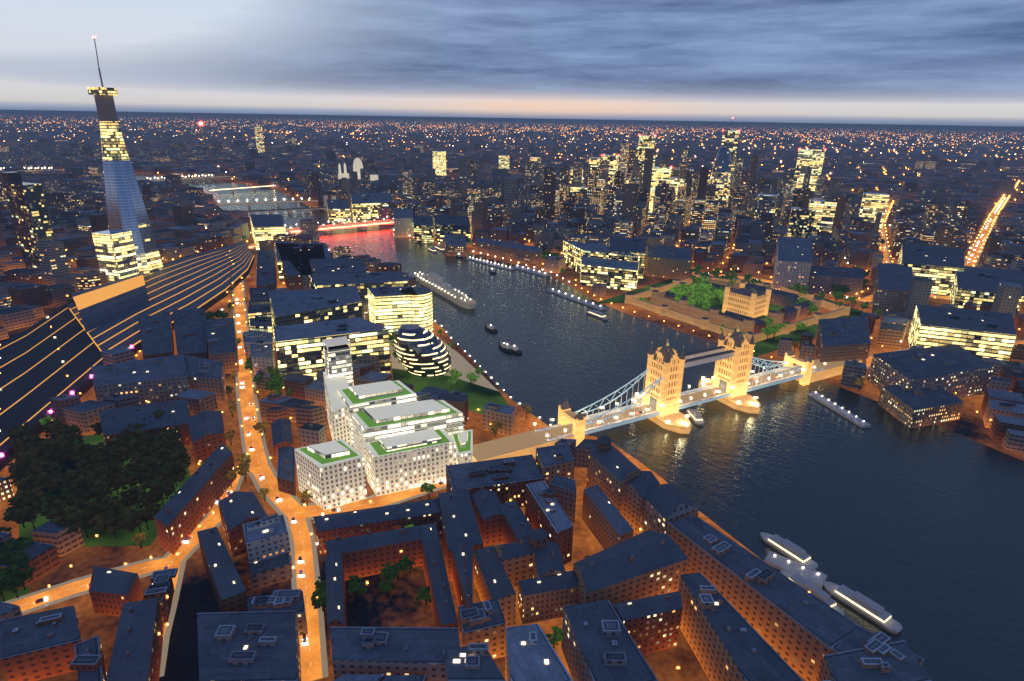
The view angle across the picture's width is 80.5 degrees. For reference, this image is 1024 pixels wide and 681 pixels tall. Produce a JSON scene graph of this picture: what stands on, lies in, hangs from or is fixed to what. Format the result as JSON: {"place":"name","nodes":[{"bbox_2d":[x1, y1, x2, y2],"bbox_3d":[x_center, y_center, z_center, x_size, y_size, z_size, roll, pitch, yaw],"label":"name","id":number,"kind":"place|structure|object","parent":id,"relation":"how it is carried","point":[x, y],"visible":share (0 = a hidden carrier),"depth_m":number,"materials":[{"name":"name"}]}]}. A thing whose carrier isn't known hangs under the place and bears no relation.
{"place":"outdoors","nodes":[
{"label":"outdoors","id":0,"kind":"place"},
{"bbox_2d":[0,113,1023,680],"bbox_3d":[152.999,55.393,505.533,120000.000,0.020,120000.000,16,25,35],"label":"ground","id":1,"kind":"structure","parent":0,"point":[916,533],"depth_m":426.45,"materials":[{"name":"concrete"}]},
{"bbox_2d":[0,240,254,470],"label":"station","id":2,"kind":"object","parent":1,"relation":"on","point":[85,327],"visible":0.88,"depth_m":632.56,"materials":[{"name":"grey"}]},
{"bbox_2d":[0,170,393,233],"bbox_3d":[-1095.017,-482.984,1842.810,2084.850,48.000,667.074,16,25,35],"label":"bridges","id":3,"kind":"structure","parent":1,"relation":"on","point":[328,228],"depth_m":1472.99,"materials":[{"name":"grey"}]},
{"bbox_2d":[338,158,377,180],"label":"st pauls","id":4,"kind":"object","parent":1,"relation":"on","point":[357,165],"visible":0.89,"depth_m":2076.28,"materials":[{"name":"beige stone"}]},
{"bbox_2d":[294,336,472,509],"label":"apartment complex","id":5,"kind":"structure","parent":1,"relation":"on","point":[389,436],"depth_m":390.58,"materials":[{"name":"white concrete"}]},
{"bbox_2d":[0,177,884,647],"bbox_3d":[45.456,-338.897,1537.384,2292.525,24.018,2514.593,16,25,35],"label":"trees","id":6,"kind":"object","parent":1,"relation":"on","point":[158,465],"visible":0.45,"depth_m":374.10,"materials":[{"name":"green plant"}]},
{"bbox_2d":[1,37,888,282],"bbox_3d":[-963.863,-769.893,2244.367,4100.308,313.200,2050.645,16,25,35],"label":"skyscrapers","id":7,"kind":"structure","parent":1,"relation":"on","point":[125,244],"depth_m":850.43,"materials":[{"name":"blue glass"}]},
{"bbox_2d":[0,181,891,601],"bbox_3d":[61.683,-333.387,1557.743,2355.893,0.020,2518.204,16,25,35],"label":"grass lawn","id":8,"kind":"structure","parent":1,"relation":"on","point":[480,391],"depth_m":526.98,"materials":[{"name":"green plant"}]},
{"bbox_2d":[394,324,451,376],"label":"city hall","id":9,"kind":"structure","parent":8,"relation":"on","point":[422,351],"depth_m":544.75,"materials":[{"name":"blue"}]},
{"bbox_2d":[0,193,1023,680],"bbox_3d":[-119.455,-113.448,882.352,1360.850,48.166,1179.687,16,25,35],"label":"buildings","id":10,"kind":"structure","parent":1,"relation":"on","point":[624,601],"depth_m":318.72,"materials":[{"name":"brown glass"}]},
{"bbox_2d":[0,120,1023,680],"bbox_3d":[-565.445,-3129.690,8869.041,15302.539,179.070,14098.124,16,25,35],"label":"city","id":11,"kind":"object","parent":1,"relation":"on","point":[942,200],"visible":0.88,"depth_m":1328.15},
{"bbox_2d":[0,113,1023,667],"bbox_3d":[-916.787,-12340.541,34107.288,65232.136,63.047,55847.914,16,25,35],"label":"lights","id":12,"kind":"object","parent":1,"relation":"on","point":[540,147],"visible":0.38,"depth_m":16009.52},
{"bbox_2d":[34,197,1006,644],"bbox_3d":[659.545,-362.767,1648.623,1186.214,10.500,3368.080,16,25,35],"label":"cars","id":13,"kind":"object","parent":1,"relation":"on","point":[304,637],"visible":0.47,"depth_m":374.55,"materials":[{"name":"grey"}]},
{"bbox_2d":[414,246,902,633],"bbox_3d":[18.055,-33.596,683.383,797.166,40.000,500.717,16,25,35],"label":"boats","id":14,"kind":"object","parent":1,"relation":"on","point":[807,577],"visible":0.95,"depth_m":330.38,"materials":[{"name":"grey"}]},
{"bbox_2d":[473,327,861,461],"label":"drawbridge","id":15,"kind":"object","parent":1,"relation":"on","point":[662,400],"depth_m":476.88,"materials":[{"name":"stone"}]},
{"bbox_2d":[625,273,850,342],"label":"tower of london","id":16,"kind":"structure","parent":1,"relation":"on","point":[744,306],"depth_m":739.82,"materials":[{"name":"stone"}]},
{"bbox_2d":[0,0,1023,129],"label":"sky","id":17,"kind":"structure","parent":0,"point":[957,64],"materials":[{"name":"blue"}]},
{"bbox_2d":[5,186,1023,680],"bbox_3d":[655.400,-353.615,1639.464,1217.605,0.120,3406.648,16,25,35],"label":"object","id":18,"kind":"structure","parent":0,"point":[293,584],"depth_m":326.76,"materials":[{"name":"grey"}]},
{"bbox_2d":[10,198,1023,680],"bbox_3d":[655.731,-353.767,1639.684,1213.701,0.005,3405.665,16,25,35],"label":"roads","id":19,"kind":"structure","parent":0,"point":[310,650],"depth_m":364.25,"materials":[{"name":"asphalt"}]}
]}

